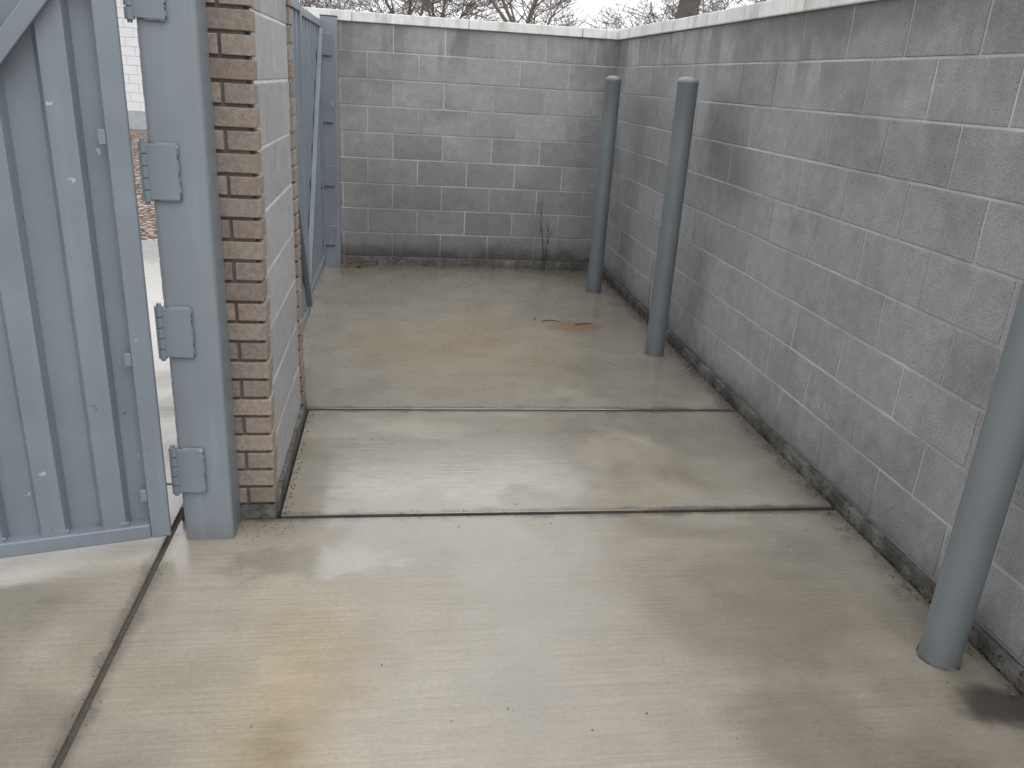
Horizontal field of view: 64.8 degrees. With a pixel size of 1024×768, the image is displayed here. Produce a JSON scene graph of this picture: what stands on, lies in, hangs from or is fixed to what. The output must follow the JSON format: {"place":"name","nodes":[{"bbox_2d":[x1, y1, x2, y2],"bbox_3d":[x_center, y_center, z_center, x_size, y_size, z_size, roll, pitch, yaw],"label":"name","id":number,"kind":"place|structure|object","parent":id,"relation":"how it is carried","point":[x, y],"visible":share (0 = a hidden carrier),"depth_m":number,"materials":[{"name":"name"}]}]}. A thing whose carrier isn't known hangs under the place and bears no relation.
{"place":"outdoors","nodes":[
{"label":"outdoors","id":0,"kind":"place"},
{"bbox_2d":[130,129,146,133],"bbox_3d":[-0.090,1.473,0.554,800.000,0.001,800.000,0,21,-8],"label":"ground","id":1,"kind":"structure","parent":0,"point":[142,131],"depth_m":18.55,"materials":[{"name":"beige concrete"}]},
{"bbox_2d":[116,0,144,111],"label":"walls","id":2,"kind":"structure","parent":1,"relation":"on","point":[133,79],"depth_m":18.60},
{"bbox_2d":[128,111,146,129],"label":"plinth","id":3,"kind":"structure","parent":2,"relation":"attached to","point":[137,119],"depth_m":19.02,"materials":[{"name":"grey concrete"}]},
{"bbox_2d":[130,133,157,239],"bbox_3d":[-9.178,-3.424,12.035,13.200,0.001,11.900,0,21,-8],"label":"gravel bed","id":4,"kind":"object","parent":1,"relation":"on","point":[147,221],"depth_m":9.04,"materials":[{"name":"brown gravel"}]},
{"bbox_2d":[298,0,768,29],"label":"bare trees","id":5,"kind":"object","parent":1,"relation":"on","point":[426,6],"visible":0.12,"depth_m":25.79,"materials":[{"name":"brown plant"}]},
{"bbox_2d":[342,256,1023,696],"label":"dirt strip","id":6,"kind":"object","parent":1,"relation":"on","point":[1008,666],"depth_m":3.47,"materials":[{"name":"black soil"}]},
{"bbox_2d":[338,21,618,261],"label":"blocks","id":7,"kind":"structure","parent":6,"relation":"on","point":[412,39],"depth_m":6.67,"materials":[{"name":"grey concrete"}]},
{"bbox_2d":[338,0,1023,666],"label":"mortar","id":8,"kind":"object","parent":6,"relation":"on","point":[1000,346],"visible":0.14,"depth_m":3.68,"materials":[{"name":"grey concrete"}]},
{"bbox_2d":[303,0,887,40],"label":"cap stones","id":9,"kind":"object","parent":8,"relation":"on","point":[761,10],"visible":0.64,"depth_m":6.17,"materials":[{"name":"grey concrete"}]},
{"bbox_2d":[603,0,1023,661],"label":"side blocks","id":10,"kind":"structure","parent":8,"relation":"on","point":[987,164],"depth_m":3.14,"materials":[{"name":"grey concrete"}]},
{"bbox_2d":[675,0,700,18],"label":"bare tree","id":11,"kind":"object","parent":1,"relation":"on","point":[687,8],"visible":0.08,"depth_m":14.57,"materials":[{"name":"brown plant"}]},
{"bbox_2d":[0,240,1023,767],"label":"concrete pavement","id":12,"kind":"structure","parent":0,"point":[352,624],"depth_m":2.54,"materials":[{"name":"beige concrete"}]},
{"bbox_2d":[122,0,240,539],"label":"steel gate post","id":13,"kind":"object","parent":12,"relation":"on","point":[178,167],"visible":0.96,"depth_m":2.42,"materials":[{"name":"grey metal"}]},
{"bbox_2d":[0,0,170,557],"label":"steel gate","id":14,"kind":"structure","parent":13,"relation":"attached to","point":[82,463],"depth_m":2.32,"materials":[{"name":"grey metal"}]},
{"bbox_2d":[181,399,306,519],"bbox_3d":[-1.081,0.323,3.380,0.334,0.150,1.037,0,21,-8],"label":"pier footing","id":15,"kind":"object","parent":12,"relation":"on","point":[271,510],"visible":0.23,"depth_m":3.07,"materials":[{"name":"concrete"}]},
{"bbox_2d":[136,0,305,502],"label":"bricks","id":16,"kind":"object","parent":15,"relation":"on","point":[232,44],"visible":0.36,"depth_m":2.60,"materials":[{"name":"brown brick"}]},
{"bbox_2d":[206,0,291,503],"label":"brick mortar","id":17,"kind":"object","parent":15,"relation":"on","point":[216,4],"visible":0.04,"depth_m":2.54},
{"bbox_2d":[247,8,298,463],"bbox_3d":[-0.969,-0.601,3.039,0.178,1.838,0.839,0,21,-8],"label":"mortar","id":18,"kind":"object","parent":15,"relation":"on","point":[266,81],"visible":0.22,"depth_m":2.90,"materials":[{"name":"grey concrete"}]},
{"bbox_2d":[251,0,300,477],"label":"blocks","id":19,"kind":"structure","parent":15,"relation":"on","point":[270,58],"depth_m":3.03,"materials":[{"name":"grey concrete"}]},
{"bbox_2d":[286,0,312,331],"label":"steel gate","id":20,"kind":"structure","parent":12,"relation":"on","point":[299,131],"depth_m":4.68,"materials":[{"name":"grey metal"}]},
{"bbox_2d":[302,7,325,294],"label":"steel gate","id":21,"kind":"structure","parent":12,"relation":"on","point":[312,33],"depth_m":5.66,"materials":[{"name":"grey metal"}]},
{"bbox_2d":[319,14,341,267],"bbox_3d":[-1.441,-1.854,6.395,0.145,1.957,0.178,0,21,-8],"label":"steel gate post","id":22,"kind":"object","parent":12,"relation":"on","point":[330,95],"visible":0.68,"depth_m":6.31,"materials":[{"name":"grey metal"}]},
{"bbox_2d":[42,271,1019,766],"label":"dirt debris","id":23,"kind":"object","parent":12,"relation":"on","point":[514,513],"visible":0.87,"depth_m":2.98,"materials":[{"name":"brown soil"}]},
{"bbox_2d":[539,199,551,268],"bbox_3d":[0.278,-1.301,6.971,0.130,0.617,0.022,-2,21,-15],"label":"dead weed","id":24,"kind":"object","parent":12,"relation":"on","point":[542,236],"visible":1,"depth_m":6.98,"materials":[{"name":"brown plant"}]},
{"bbox_2d":[585,76,621,292],"bbox_3d":[0.692,-1.466,6.142,0.124,1.654,0.126,0,21,-8],"label":"steel bollard","id":25,"kind":"object","parent":12,"relation":"on","point":[605,164],"visible":0.94,"depth_m":6.07,"materials":[{"name":"metal"}]},
{"bbox_2d":[647,252,655,324],"bbox_3d":[0.950,-0.652,5.523,0.013,0.498,0.043,4,21,1],"label":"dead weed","id":26,"kind":"object","parent":12,"relation":"on","point":[648,299],"visible":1,"depth_m":5.55,"materials":[{"name":"brown plant"}]},
{"bbox_2d":[644,76,698,356],"bbox_3d":[0.923,-0.913,4.710,0.123,1.654,0.125,0,21,-8],"label":"steel bollard","id":27,"kind":"object","parent":12,"relation":"on","point":[682,129],"visible":0.95,"depth_m":4.64,"materials":[{"name":"metal"}]},
{"bbox_2d":[343,262,1015,695],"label":"fallen leaves","id":28,"kind":"object","parent":12,"relation":"on","point":[677,352],"depth_m":5.53,"materials":[{"name":"brown plant"}]},
{"bbox_2d":[916,280,1023,670],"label":"steel bollard","id":29,"kind":"object","parent":12,"relation":"on","point":[992,479],"visible":0.83,"depth_m":2.18,"materials":[{"name":"metal"}]},
{"bbox_2d":[299,0,767,29],"label":"sky","id":30,"kind":"structure","parent":0,"point":[592,5],"materials":[{"name":"white"}]}
]}

